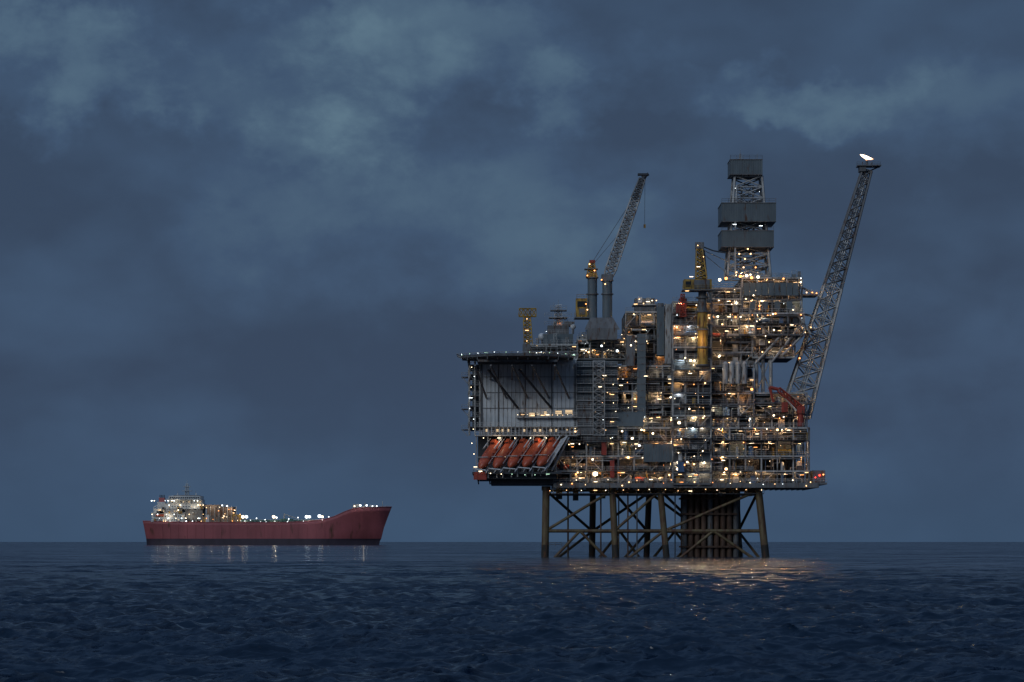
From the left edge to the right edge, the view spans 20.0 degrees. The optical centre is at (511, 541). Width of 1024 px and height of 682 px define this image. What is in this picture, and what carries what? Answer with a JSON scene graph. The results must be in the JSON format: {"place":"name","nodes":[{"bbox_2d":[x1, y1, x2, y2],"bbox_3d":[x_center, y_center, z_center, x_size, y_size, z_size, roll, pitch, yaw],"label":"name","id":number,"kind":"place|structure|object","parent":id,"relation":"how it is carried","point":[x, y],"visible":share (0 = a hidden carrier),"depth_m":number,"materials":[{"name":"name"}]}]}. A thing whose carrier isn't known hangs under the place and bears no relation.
{"place":"outdoors","nodes":[
{"label":"outdoors","id":0,"kind":"place"},
{"bbox_2d":[0,542,1023,681],"bbox_3d":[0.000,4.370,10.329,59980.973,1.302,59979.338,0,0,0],"label":"sea","id":1,"kind":"structure","parent":0,"point":[527,612],"depth_m":170.04,"materials":[{"name":"blue liquid"}]},
{"bbox_2d":[143,483,391,544],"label":"shuttle tanker ship","id":2,"kind":"object","parent":1,"relation":"on","point":[178,519],"visible":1,"depth_m":3578.90,"materials":[{"name":"red metal"}]},
{"bbox_2d":[457,154,880,556],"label":"offshore oil platform","id":3,"kind":"structure","parent":1,"relation":"in","point":[661,426],"depth_m":819.11,"materials":[{"name":"grey metal"}]},
{"bbox_2d":[478,439,501,468],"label":"lifeboat","id":4,"kind":"object","parent":3,"relation":"on","point":[487,459],"visible":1,"depth_m":810.24,"materials":[{"name":"orange plastic"}]},
{"bbox_2d":[492,439,516,468],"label":"lifeboat","id":5,"kind":"object","parent":3,"relation":"on","point":[505,451],"visible":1,"depth_m":810.25,"materials":[{"name":"orange plastic"}]},
{"bbox_2d":[507,438,530,467],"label":"lifeboat","id":6,"kind":"object","parent":3,"relation":"on","point":[519,451],"visible":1,"depth_m":810.28,"materials":[{"name":"orange plastic"}]},
{"bbox_2d":[521,438,545,467],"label":"lifeboat","id":7,"kind":"object","parent":3,"relation":"on","point":[533,451],"visible":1,"depth_m":810.22,"materials":[{"name":"orange plastic"}]},
{"bbox_2d":[536,437,559,466],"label":"lifeboat","id":8,"kind":"object","parent":3,"relation":"on","point":[548,450],"visible":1,"depth_m":810.14,"materials":[{"name":"orange plastic"}]},
{"bbox_2d":[0,0,1023,541],"label":"sky","id":9,"kind":"structure","parent":0,"point":[251,250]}
]}

